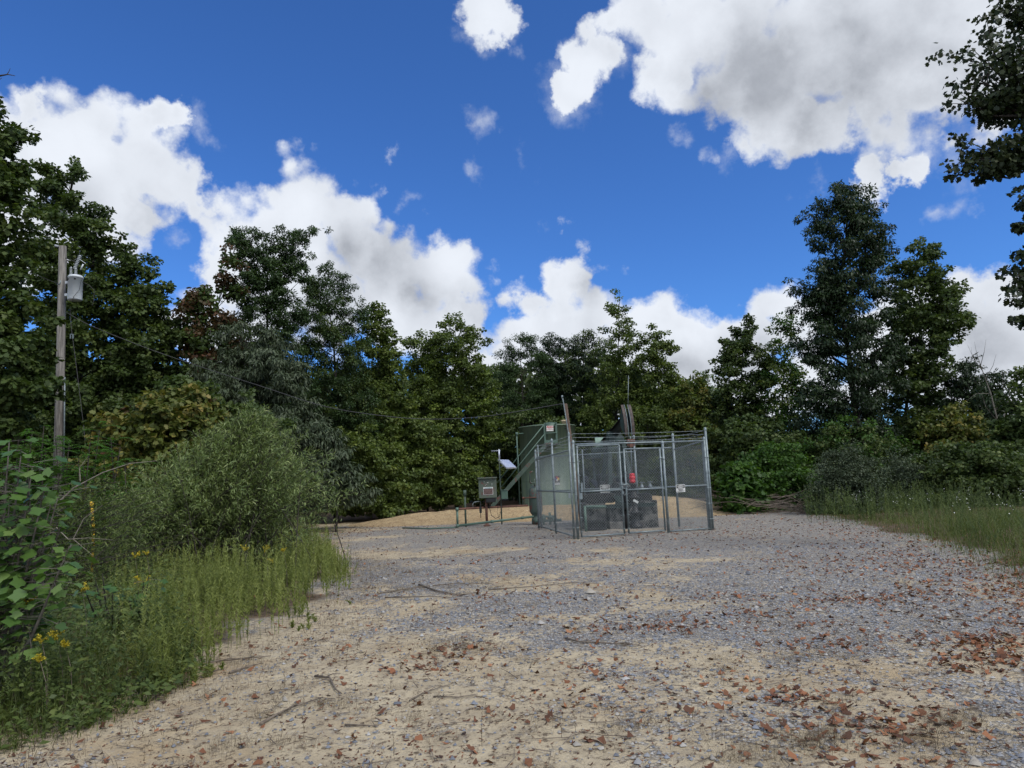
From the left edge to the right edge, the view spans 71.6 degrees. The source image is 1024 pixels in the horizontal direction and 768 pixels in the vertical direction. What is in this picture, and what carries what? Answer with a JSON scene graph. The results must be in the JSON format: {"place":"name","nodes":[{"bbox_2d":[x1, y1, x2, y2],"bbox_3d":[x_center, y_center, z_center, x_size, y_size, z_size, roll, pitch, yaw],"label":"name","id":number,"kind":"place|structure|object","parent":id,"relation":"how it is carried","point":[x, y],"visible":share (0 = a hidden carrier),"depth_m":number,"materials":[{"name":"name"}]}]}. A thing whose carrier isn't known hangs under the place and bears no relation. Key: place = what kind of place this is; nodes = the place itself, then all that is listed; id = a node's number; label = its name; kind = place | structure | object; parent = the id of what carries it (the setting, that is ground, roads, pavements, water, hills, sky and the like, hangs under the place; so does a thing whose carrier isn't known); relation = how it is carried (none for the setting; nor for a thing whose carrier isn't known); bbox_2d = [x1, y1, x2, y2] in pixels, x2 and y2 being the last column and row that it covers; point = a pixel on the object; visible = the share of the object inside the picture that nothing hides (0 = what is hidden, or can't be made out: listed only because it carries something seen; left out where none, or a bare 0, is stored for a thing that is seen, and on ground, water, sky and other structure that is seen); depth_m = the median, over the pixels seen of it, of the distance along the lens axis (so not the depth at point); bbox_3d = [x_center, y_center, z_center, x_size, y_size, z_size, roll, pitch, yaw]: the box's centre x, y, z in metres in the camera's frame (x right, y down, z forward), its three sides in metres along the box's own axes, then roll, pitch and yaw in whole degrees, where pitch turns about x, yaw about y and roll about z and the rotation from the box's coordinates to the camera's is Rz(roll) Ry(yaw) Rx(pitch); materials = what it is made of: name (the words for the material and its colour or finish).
{"place":"outdoors","nodes":[
{"label":"outdoors","id":0,"kind":"place"},
{"bbox_2d":[0,415,1023,767],"bbox_3d":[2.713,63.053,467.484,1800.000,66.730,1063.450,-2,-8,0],"label":"ground","id":1,"kind":"structure","parent":0,"point":[366,543],"depth_m":6.13,"materials":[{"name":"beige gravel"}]},
{"bbox_2d":[17,596,37,701],"bbox_3d":[-3.697,2.043,5.417,0.165,0.914,0.140,3,-9,-34],"label":"goldenrod","id":2,"kind":"object","parent":1,"relation":"on","point":[29,600],"visible":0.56,"depth_m":5.43,"materials":[{"name":"green plant"}]},
{"bbox_2d":[0,96,70,450],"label":"maple tree","id":3,"kind":"object","parent":1,"relation":"on","point":[24,378],"visible":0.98,"depth_m":19.88,"materials":[{"name":"green plant"}]},
{"bbox_2d":[30,653,52,721],"bbox_3d":[-3.309,2.163,4.992,0.163,0.531,0.151,-2,-8,0],"label":"goldenrod","id":4,"kind":"object","parent":1,"relation":"on","point":[39,659],"visible":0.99,"depth_m":5.00,"materials":[{"name":"green plant"}]},
{"bbox_2d":[31,634,53,713],"bbox_3d":[-3.435,2.147,5.196,0.165,0.626,0.155,-2,-8,0],"label":"goldenrod","id":5,"kind":"object","parent":1,"relation":"on","point":[38,638],"visible":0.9,"depth_m":5.21,"materials":[{"name":"green plant"}]},
{"bbox_2d":[0,438,102,690],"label":"tulip poplar sapling","id":6,"kind":"object","parent":1,"relation":"on","point":[14,588],"visible":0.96,"depth_m":5.48,"materials":[{"name":"green plant"}]},
{"bbox_2d":[0,393,103,522],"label":"dark shrub","id":7,"kind":"object","parent":1,"relation":"on","point":[71,453],"visible":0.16,"depth_m":27.03,"materials":[{"name":"green plant"}]},
{"bbox_2d":[0,425,110,572],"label":"sumac sapling","id":8,"kind":"object","parent":1,"relation":"on","point":[41,464],"visible":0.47,"depth_m":15.02,"materials":[{"name":"green plant"}]},
{"bbox_2d":[47,629,67,712],"bbox_3d":[-3.383,2.153,5.302,0.168,0.638,0.144,-2,-8,0],"label":"goldenrod","id":9,"kind":"object","parent":1,"relation":"on","point":[55,637],"visible":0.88,"depth_m":5.31,"materials":[{"name":"green plant"}]},
{"bbox_2d":[52,244,66,528],"bbox_3d":[-16.125,0.402,25.232,0.655,11.109,0.371,0,-8,-20],"label":"utility pole","id":10,"kind":"object","parent":1,"relation":"on","point":[59,423],"visible":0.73,"depth_m":25.39,"materials":[{"name":"wood"}]},
{"bbox_2d":[65,255,85,269],"bbox_3d":[-15.809,-4.371,25.668,0.899,0.575,0.174,-4,-8,9],"label":"fuse cutout","id":11,"kind":"object","parent":10,"relation":"attached to","point":[77,261],"visible":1,"depth_m":25.62,"materials":[{"name":"grey ceramic"}]},
{"bbox_2d":[64,267,93,304],"bbox_3d":[-15.495,-3.502,25.517,1.150,1.513,0.525,-2,-8,0],"label":"transformer","id":12,"kind":"object","parent":10,"relation":"attached to","point":[74,282],"visible":1,"depth_m":25.36,"materials":[{"name":"grey metal"}]},
{"bbox_2d":[65,311,562,418],"bbox_3d":[-7.226,-0.853,24.080,17.759,4.668,0.057,-4,-8,8],"label":"service wire","id":13,"kind":"object","parent":10,"relation":"attached to","point":[304,400],"visible":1,"depth_m":23.88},
{"bbox_2d":[57,639,77,709],"bbox_3d":[-3.318,2.187,5.293,0.144,0.564,0.142,-5,-8,17],"label":"goldenrod","id":14,"kind":"object","parent":1,"relation":"on","point":[64,644],"visible":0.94,"depth_m":5.30,"materials":[{"name":"green plant"}]},
{"bbox_2d":[78,581,92,643],"bbox_3d":[-3.973,2.259,6.600,0.145,0.825,0.153,-2,-8,0],"label":"goldenrod","id":15,"kind":"object","parent":1,"relation":"on","point":[84,588],"visible":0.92,"depth_m":6.62,"materials":[{"name":"green plant"}]},
{"bbox_2d":[19,155,157,522],"bbox_3d":[-17.215,-1.747,28.886,5.948,15.882,5.049,-7,-9,30],"label":"maple tree","id":16,"kind":"object","parent":1,"relation":"on","point":[57,209],"visible":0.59,"depth_m":28.26,"materials":[{"name":"green plant"}]},
{"bbox_2d":[0,468,205,613],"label":"wild shrub","id":17,"kind":"object","parent":1,"relation":"on","point":[81,533],"visible":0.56,"depth_m":10.15,"materials":[{"name":"green plant"}]},
{"bbox_2d":[73,573,137,632],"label":"tulip poplar sapling","id":18,"kind":"object","parent":1,"relation":"on","point":[109,588],"visible":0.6,"depth_m":7.35,"materials":[{"name":"green plant"}]},
{"bbox_2d":[60,461,152,499],"bbox_3d":[-4.880,1.188,8.545,1.204,0.480,0.018,-2,-8,0],"label":"bare branch","id":19,"kind":"object","parent":1,"relation":"on","point":[63,497],"visible":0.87,"depth_m":8.55,"materials":[{"name":"brown wood"}]},
{"bbox_2d":[56,421,159,575],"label":"sumac sapling","id":20,"kind":"object","parent":1,"relation":"on","point":[99,460],"visible":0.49,"depth_m":15.37,"materials":[{"name":"green plant"}]},
{"bbox_2d":[79,252,189,472],"bbox_3d":[-14.731,0.185,29.230,5.799,11.848,4.680,-2,-8,0],"label":"maple tree","id":21,"kind":"object","parent":1,"relation":"on","point":[142,302],"visible":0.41,"depth_m":28.42,"materials":[{"name":"green plant"}]},
{"bbox_2d":[115,577,167,624],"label":"tulip poplar sapling","id":22,"kind":"object","parent":1,"relation":"on","point":[164,581],"visible":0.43,"depth_m":7.55,"materials":[{"name":"green plant"}]},
{"bbox_2d":[0,516,305,749],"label":"weeds","id":23,"kind":"object","parent":1,"relation":"on","point":[98,628],"visible":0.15,"depth_m":5.69,"materials":[{"name":"green plant"}]},
{"bbox_2d":[65,382,278,516],"bbox_3d":[-9.771,2.388,20.646,5.745,4.921,4.435,-2,-8,0],"label":"grape thicket","id":24,"kind":"object","parent":1,"relation":"on","point":[152,426],"visible":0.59,"depth_m":19.66,"materials":[{"name":"green plant"}]},
{"bbox_2d":[167,242,259,388],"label":"red maple tree","id":25,"kind":"object","parent":1,"relation":"on","point":[200,328],"visible":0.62,"depth_m":28.65,"materials":[{"name":"green plant"}]},
{"bbox_2d":[110,373,322,507],"bbox_3d":[-9.507,2.323,22.303,7.061,5.495,4.635,-2,-8,0],"label":"maple sapling","id":26,"kind":"object","parent":1,"relation":"on","point":[174,381],"visible":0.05,"depth_m":22.09,"materials":[{"name":"green plant"}]},
{"bbox_2d":[75,398,369,585],"bbox_3d":[-5.510,2.013,13.495,5.508,3.488,3.564,0,-8,-16],"label":"willow shrub","id":27,"kind":"object","parent":1,"relation":"on","point":[216,502],"visible":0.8,"depth_m":12.87,"materials":[{"name":"green plant"}]},
{"bbox_2d":[89,515,357,690],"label":"tall weeds","id":28,"kind":"object","parent":1,"relation":"on","point":[200,588],"visible":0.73,"depth_m":9.03,"materials":[{"name":"green plant"}]},
{"bbox_2d":[186,655,270,665],"bbox_3d":[-2.741,2.619,6.709,0.879,0.035,0.132,0,-8,-19],"label":"fallen stick","id":29,"kind":"object","parent":1,"relation":"on","point":[222,660],"visible":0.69,"depth_m":6.77,"materials":[{"name":"brown wood"}]},
{"bbox_2d":[215,223,331,524],"bbox_3d":[-10.831,-0.529,31.357,5.176,13.639,4.907,3,-9,-34],"label":"locust tree","id":30,"kind":"object","parent":1,"relation":"on","point":[273,300],"visible":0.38,"depth_m":31.41,"materials":[{"name":"green plant"}]},
{"bbox_2d":[185,320,382,524],"bbox_3d":[-8.919,1.541,27.497,7.719,8.433,5.024,-2,-8,0],"label":"cherry tree","id":31,"kind":"object","parent":1,"relation":"on","point":[270,361],"visible":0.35,"depth_m":27.03,"materials":[{"name":"green plant"}]},
{"bbox_2d":[259,697,322,724],"bbox_3d":[-1.596,2.349,5.130,0.096,0.035,0.630,-6,-8,23],"label":"fallen stick","id":32,"kind":"object","parent":1,"relation":"on","point":[274,715],"visible":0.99,"depth_m":5.09,"materials":[{"name":"brown wood"}]},
{"bbox_2d":[265,411,370,531],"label":"cherry sapling","id":33,"kind":"object","parent":1,"relation":"on","point":[323,437],"visible":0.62,"depth_m":25.17,"materials":[{"name":"green plant"}]},
{"bbox_2d":[314,673,341,693],"bbox_3d":[-1.472,2.430,5.772,0.213,0.038,0.655,0,-8,-21],"label":"fallen stick","id":34,"kind":"object","parent":1,"relation":"on","point":[327,676],"visible":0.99,"depth_m":5.95,"materials":[{"name":"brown wood"}]},
{"bbox_2d":[292,260,389,520],"bbox_3d":[-8.341,0.199,34.389,4.633,12.861,4.891,-2,-8,0],"label":"poplar tree","id":35,"kind":"object","parent":1,"relation":"on","point":[338,380],"visible":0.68,"depth_m":33.70,"materials":[{"name":"green plant"}]},
{"bbox_2d":[303,422,430,518],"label":"maple sapling","id":36,"kind":"object","parent":1,"relation":"on","point":[400,495],"visible":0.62,"depth_m":31.79,"materials":[{"name":"green plant"}]},
{"bbox_2d":[349,300,422,498],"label":"tulip poplar tree","id":37,"kind":"object","parent":1,"relation":"on","point":[388,367],"visible":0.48,"depth_m":35.85,"materials":[{"name":"green plant"}]},
{"bbox_2d":[393,328,453,509],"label":"tulip poplar tree","id":38,"kind":"object","parent":1,"relation":"on","point":[412,344],"visible":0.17,"depth_m":42.91,"materials":[{"name":"green plant"}]},
{"bbox_2d":[385,596,467,598],"bbox_3d":[-1.157,2.964,9.901,1.299,0.032,0.177,-5,-8,18],"label":"fallen stick","id":39,"kind":"object","parent":1,"relation":"on","point":[421,596],"visible":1,"depth_m":9.99,"materials":[{"name":"brown wood"}]},
{"bbox_2d":[378,406,484,511],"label":"poplar sapling","id":40,"kind":"object","parent":1,"relation":"on","point":[448,489],"visible":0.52,"depth_m":35.66,"materials":[{"name":"green plant"}]},
{"bbox_2d":[376,583,491,593],"bbox_3d":[-1.210,3.091,10.800,1.750,0.033,0.523,1,-8,-24],"label":"fallen stick","id":41,"kind":"object","parent":1,"relation":"on","point":[428,585],"visible":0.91,"depth_m":10.94,"materials":[{"name":"brown wood"}]},
{"bbox_2d":[418,584,475,596],"bbox_3d":[-0.988,3.044,10.544,0.429,0.042,1.552,2,-9,-27],"label":"fallen stick","id":42,"kind":"object","parent":1,"relation":"on","point":[454,594],"visible":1,"depth_m":10.24,"materials":[{"name":"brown wood"}]},
{"bbox_2d":[407,311,508,507],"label":"tulip poplar tree","id":43,"kind":"object","parent":1,"relation":"on","point":[474,437],"visible":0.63,"depth_m":41.36,"materials":[{"name":"green plant"}]},
{"bbox_2d":[402,490,533,528],"bbox_3d":[-1.435,4.455,25.510,4.787,1.300,2.142,0,-8,-15],"label":"pipe loop","id":44,"kind":"object","parent":1,"relation":"on","point":[466,524],"visible":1,"depth_m":24.84,"materials":[{"name":"green paint"}]},
{"bbox_2d":[477,477,496,525],"bbox_3d":[-0.851,4.204,25.404,0.682,1.720,0.500,-2,-8,0],"label":"control cabinet","id":45,"kind":"object","parent":1,"relation":"on","point":[486,482],"visible":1,"depth_m":25.30,"materials":[{"name":"metal"}]},
{"bbox_2d":[483,487,492,494],"bbox_3d":[-0.848,3.808,25.277,0.345,0.270,0.013,-2,-8,0],"label":"warning notice","id":46,"kind":"object","parent":45,"relation":"attached to","point":[487,490],"visible":1,"depth_m":25.27,"materials":[{"name":"white paper"}]},
{"bbox_2d":[489,449,515,523],"bbox_3d":[-0.355,3.797,25.954,1.211,2.830,0.834,3,-9,-35],"label":"instrument mast","id":47,"kind":"object","parent":1,"relation":"on","point":[507,464],"visible":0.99,"depth_m":26.03,"materials":[{"name":"grey metal"}]},
{"bbox_2d":[0,509,1023,767],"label":"fallen leaves","id":48,"kind":"object","parent":1,"relation":"on","point":[1000,653],"visible":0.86,"depth_m":6.06,"materials":[{"name":"brown plant"}]},
{"bbox_2d":[2,348,1021,525],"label":"wood","id":49,"kind":"object","parent":1,"relation":"on","point":[528,377],"visible":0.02,"depth_m":50.44,"materials":[{"name":"green plant"}]},
{"bbox_2d":[4,541,1023,767],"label":"gravel stones","id":50,"kind":"object","parent":1,"relation":"on","point":[976,761],"visible":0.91,"depth_m":7.28,"materials":[{"name":"grey gravel"}]},
{"bbox_2d":[515,432,523,504],"bbox_3d":[0.481,4.641,38.056,0.532,4.113,0.139,5,-11,-44],"label":"vent pipe","id":51,"kind":"object","parent":1,"relation":"on","point":[516,433],"visible":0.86,"depth_m":37.97,"materials":[{"name":"green metal"}]},
{"bbox_2d":[17,535,1023,767],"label":"twigs","id":52,"kind":"object","parent":1,"relation":"on","point":[584,731],"visible":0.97,"depth_m":4.90,"materials":[{"name":"brown wood"}]},
{"bbox_2d":[485,331,559,494],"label":"oak tree","id":53,"kind":"object","parent":1,"relation":"on","point":[514,369],"visible":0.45,"depth_m":46.75,"materials":[{"name":"green plant"}]},
{"bbox_2d":[522,471,542,523],"bbox_3d":[0.712,4.035,25.265,0.715,1.884,0.507,-2,-8,0],"label":"separator vessel","id":54,"kind":"object","parent":1,"relation":"on","point":[532,497],"visible":0.7,"depth_m":25.08,"materials":[{"name":"paint"}]},
{"bbox_2d":[473,405,603,506],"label":"dark shrub","id":55,"kind":"object","parent":1,"relation":"on","point":[507,452],"visible":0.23,"depth_m":43.15,"materials":[{"name":"green plant"}]},
{"bbox_2d":[488,578,599,589],"bbox_3d":[0.472,2.986,10.606,1.662,0.049,0.394,-2,-8,-3],"label":"fallen stick","id":56,"kind":"object","parent":1,"relation":"on","point":[542,585],"visible":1,"depth_m":10.52,"materials":[{"name":"brown wood"}]},
{"bbox_2d":[518,420,577,505],"bbox_3d":[2.024,4.471,39.036,3.180,4.781,3.390,-2,-8,0],"label":"storage tank","id":57,"kind":"object","parent":1,"relation":"on","point":[528,435],"visible":0.54,"depth_m":37.93,"materials":[{"name":"metal"}]},
{"bbox_2d":[491,422,557,505],"bbox_3d":[0.620,4.233,37.112,3.621,4.247,0.953,-2,-8,0],"label":"tank stairway","id":58,"kind":"object","parent":57,"relation":"attached to","point":[520,474],"visible":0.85,"depth_m":36.68,"materials":[{"name":"green paint"}]},
{"bbox_2d":[347,496,751,526],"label":"dirt berm","id":59,"kind":"structure","parent":1,"relation":"on","point":[446,517],"depth_m":28.12,"materials":[{"name":"beige sand"}]},
{"bbox_2d":[524,332,579,425],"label":"oak tree","id":60,"kind":"object","parent":1,"relation":"on","point":[554,366],"visible":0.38,"depth_m":47.79,"materials":[{"name":"green plant"}]},
{"bbox_2d":[223,571,880,749],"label":"dead stems","id":61,"kind":"object","parent":1,"relation":"on","point":[556,701],"visible":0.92,"depth_m":4.80,"materials":[{"name":"brown plant"}]},
{"bbox_2d":[561,395,579,521],"bbox_3d":[1.915,2.523,22.314,0.525,4.389,0.192,-2,-8,0],"label":"leaning post","id":62,"kind":"object","parent":1,"relation":"on","point":[567,418],"visible":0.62,"depth_m":22.42,"materials":[{"name":"wood"}]},
{"bbox_2d":[559,328,618,473],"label":"oak tree","id":63,"kind":"object","parent":1,"relation":"on","point":[576,369],"visible":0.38,"depth_m":46.65,"materials":[{"name":"green plant"}]},
{"bbox_2d":[583,505,606,531],"bbox_3d":[2.457,3.990,21.058,0.684,0.803,0.610,-2,-8,0],"label":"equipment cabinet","id":64,"kind":"object","parent":1,"relation":"on","point":[593,526],"visible":0.81,"depth_m":20.85,"materials":[{"name":"grey metal"}]},
{"bbox_2d":[565,637,636,644],"bbox_3d":[0.831,2.461,6.782,0.790,0.037,0.094,-7,-9,33],"label":"fallen stick","id":65,"kind":"object","parent":1,"relation":"on","point":[591,641],"visible":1,"depth_m":6.79,"materials":[{"name":"brown wood"}]},
{"bbox_2d":[575,288,655,487],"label":"tulip poplar tree","id":66,"kind":"object","parent":1,"relation":"on","point":[615,361],"visible":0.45,"depth_m":43.51,"materials":[{"name":"green plant"}]},
{"bbox_2d":[581,500,658,528],"bbox_3d":[3.252,4.048,22.028,2.233,0.820,1.600,-2,-8,-6],"label":"concrete base","id":67,"kind":"object","parent":1,"relation":"on","point":[620,520],"visible":0.34,"depth_m":21.44,"materials":[{"name":"grey concrete"}]},
{"bbox_2d":[581,375,655,508],"bbox_3d":[3.167,1.937,23.210,2.168,4.062,3.536,-2,-8,0],"label":"pump jack","id":68,"kind":"object","parent":67,"relation":"on","point":[621,424],"visible":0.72,"depth_m":22.53,"materials":[{"name":"black metal"}]},
{"bbox_2d":[534,427,713,538],"bbox_3d":[3.184,2.965,21.261,4.120,2.925,5.315,-1,-8,-8],"label":"chain link fence","id":69,"kind":"object","parent":1,"relation":"on","point":[707,485],"visible":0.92,"depth_m":19.83,"materials":[{"name":"metal"}]},
{"bbox_2d":[576,444,624,536],"bbox_3d":[2.329,2.767,18.559,1.285,2.372,0.125,0,-8,-18],"label":"gate leaf","id":70,"kind":"object","parent":69,"relation":"attached to","point":[580,494],"visible":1,"depth_m":18.58,"materials":[{"name":"metal"}]},
{"bbox_2d":[619,447,665,533],"bbox_3d":[3.509,2.822,18.934,1.384,2.242,0.114,0,-8,-18],"label":"gate leaf","id":71,"kind":"object","parent":69,"relation":"attached to","point":[640,488],"visible":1,"depth_m":18.96,"materials":[{"name":"metal"}]},
{"bbox_2d":[676,484,684,491],"bbox_3d":[4.559,2.818,19.185,0.270,0.205,0.015,0,-8,-18],"label":"warning sign","id":72,"kind":"object","parent":69,"relation":"attached to","point":[680,488],"visible":1,"depth_m":19.19,"materials":[{"name":"white metal"}]},
{"bbox_2d":[619,436,651,528],"bbox_3d":[3.720,2.946,21.377,1.035,2.753,0.400,-2,-8,0],"label":"wellhead","id":73,"kind":"object","parent":1,"relation":"on","point":[636,512],"visible":0.74,"depth_m":21.20,"materials":[{"name":"black metal"}]},
{"bbox_2d":[589,400,713,497],"bbox_3d":[7.888,3.981,40.845,7.514,5.851,5.101,-2,-8,0],"label":"dark shrub","id":74,"kind":"object","parent":1,"relation":"on","point":[649,416],"visible":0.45,"depth_m":39.53,"materials":[{"name":"green plant"}]},
{"bbox_2d":[630,323,711,497],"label":"tulip poplar tree","id":75,"kind":"object","parent":1,"relation":"on","point":[653,357],"visible":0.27,"depth_m":42.65,"materials":[{"name":"green plant"}]},
{"bbox_2d":[661,372,719,497],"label":"tulip poplar tree","id":76,"kind":"object","parent":1,"relation":"on","point":[698,400],"visible":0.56,"depth_m":40.37,"materials":[{"name":"green plant"}]},
{"bbox_2d":[693,369,719,390],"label":"locust tree","id":77,"kind":"object","parent":1,"relation":"on","point":[706,377],"visible":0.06,"depth_m":57.84,"materials":[{"name":"green plant"}]},
{"bbox_2d":[705,313,781,469],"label":"tulip poplar tree","id":78,"kind":"object","parent":1,"relation":"on","point":[723,398],"visible":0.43,"depth_m":40.51,"materials":[{"name":"green plant"}]},
{"bbox_2d":[711,460,775,514],"bbox_3d":[8.659,3.909,26.640,2.408,2.099,2.197,-2,-8,0],"label":"broadleaf shrub","id":79,"kind":"object","parent":1,"relation":"on","point":[743,480],"visible":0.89,"depth_m":26.16,"materials":[{"name":"green plant"}]},
{"bbox_2d":[693,412,819,501],"bbox_3d":[11.408,3.470,32.525,6.251,4.398,4.416,-2,-8,0],"label":"dark shrub","id":80,"kind":"object","parent":1,"relation":"on","point":[735,441],"visible":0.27,"depth_m":31.91,"materials":[{"name":"green plant"}]},
{"bbox_2d":[687,488,836,513],"bbox_3d":[9.867,4.511,27.976,7.154,1.128,8.090,-5,-8,16],"label":"brush pile","id":81,"kind":"object","parent":1,"relation":"on","point":[788,506],"visible":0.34,"depth_m":25.66,"materials":[{"name":"brown wood"}]},
{"bbox_2d":[721,440,833,511],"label":"maple sapling","id":82,"kind":"object","parent":1,"relation":"on","point":[777,461],"visible":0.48,"depth_m":27.25,"materials":[{"name":"green plant"}]},
{"bbox_2d":[755,311,815,442],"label":"tulip poplar tree","id":83,"kind":"object","parent":1,"relation":"on","point":[796,374],"visible":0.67,"depth_m":38.68,"materials":[{"name":"green plant"}]},
{"bbox_2d":[795,438,898,513],"bbox_3d":[11.271,3.160,23.959,3.187,2.662,2.677,-2,-8,0],"label":"grey shrub","id":84,"kind":"object","parent":1,"relation":"on","point":[852,473],"visible":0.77,"depth_m":23.66,"materials":[{"name":"green plant"}]},
{"bbox_2d":[781,180,914,455],"bbox_3d":[15.502,-2.233,33.018,6.200,15.338,4.935,-2,-8,0],"label":"oak tree","id":85,"kind":"object","parent":1,"relation":"on","point":[827,299],"visible":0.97,"depth_m":32.23,"materials":[{"name":"green plant"}]},
{"bbox_2d":[797,413,937,498],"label":"maple sapling","id":86,"kind":"object","parent":1,"relation":"on","point":[841,435],"visible":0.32,"depth_m":29.92,"materials":[{"name":"green plant"}]},
{"bbox_2d":[875,445,942,507],"bbox_3d":[14.265,3.301,25.398,2.959,2.326,2.877,-2,-8,0],"label":"grey shrub","id":87,"kind":"object","parent":1,"relation":"on","point":[903,472],"visible":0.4,"depth_m":25.29,"materials":[{"name":"green plant"}]},
{"bbox_2d":[797,476,1023,558],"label":"tall weeds","id":88,"kind":"object","parent":1,"relation":"on","point":[902,500],"visible":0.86,"depth_m":20.38,"materials":[{"name":"green plant"}]},
{"bbox_2d":[872,235,981,458],"bbox_3d":[19.874,-1.022,34.202,5.304,12.714,4.582,0,-8,-20],"label":"maple tree","id":89,"kind":"object","parent":1,"relation":"on","point":[942,317],"visible":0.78,"depth_m":33.44,"materials":[{"name":"green plant"}]},
{"bbox_2d":[914,400,990,476],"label":"maple sapling","id":90,"kind":"object","parent":1,"relation":"on","point":[953,420],"visible":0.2,"depth_m":29.32,"materials":[{"name":"green plant"}]},
{"bbox_2d":[929,352,996,439],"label":"maple tree","id":91,"kind":"object","parent":1,"relation":"on","point":[965,381],"visible":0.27,"depth_m":32.58,"materials":[{"name":"green plant"}]},
{"bbox_2d":[909,439,1023,506],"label":"dark shrub","id":92,"kind":"object","parent":1,"relation":"on","point":[966,463],"visible":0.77,"depth_m":23.61,"materials":[{"name":"green plant"}]},
{"bbox_2d":[925,0,1023,330],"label":"overhanging tree","id":93,"kind":"object","parent":1,"relation":"on","point":[1001,104],"visible":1,"depth_m":13.13,"materials":[{"name":"green plant"}]},
{"bbox_2d":[969,342,1016,418],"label":"dead tree","id":94,"kind":"object","parent":1,"relation":"on","point":[988,386],"visible":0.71,"depth_m":29.05,"materials":[{"name":"brown wood"}]},
{"bbox_2d":[964,368,1023,441],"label":"maple tree","id":95,"kind":"object","parent":1,"relation":"on","point":[995,377],"visible":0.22,"depth_m":29.93,"materials":[{"name":"green plant"}]},
{"bbox_2d":[981,365,1023,451],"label":"maple tree","id":96,"kind":"object","parent":1,"relation":"on","point":[1005,428],"visible":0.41,"depth_m":25.87,"materials":[{"name":"green plant"}]},
{"bbox_2d":[0,502,1023,754],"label":"grass","id":97,"kind":"structure","parent":0,"point":[858,514],"depth_m":11.90,"materials":[{"name":"green plant"}]},
{"bbox_2d":[0,0,1023,447],"label":"sky","id":98,"kind":"structure","parent":0,"point":[510,166],"materials":[{"name":"blue"}]},
{"bbox_2d":[536,512,561,524],"bbox_3d":[1.264,4.660,24.595,0.900,0.420,0.180,-2,-8,0],"label":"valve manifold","id":99,"kind":"object","parent":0,"point":[547,518],"visible":0.34,"depth_m":24.54,"materials":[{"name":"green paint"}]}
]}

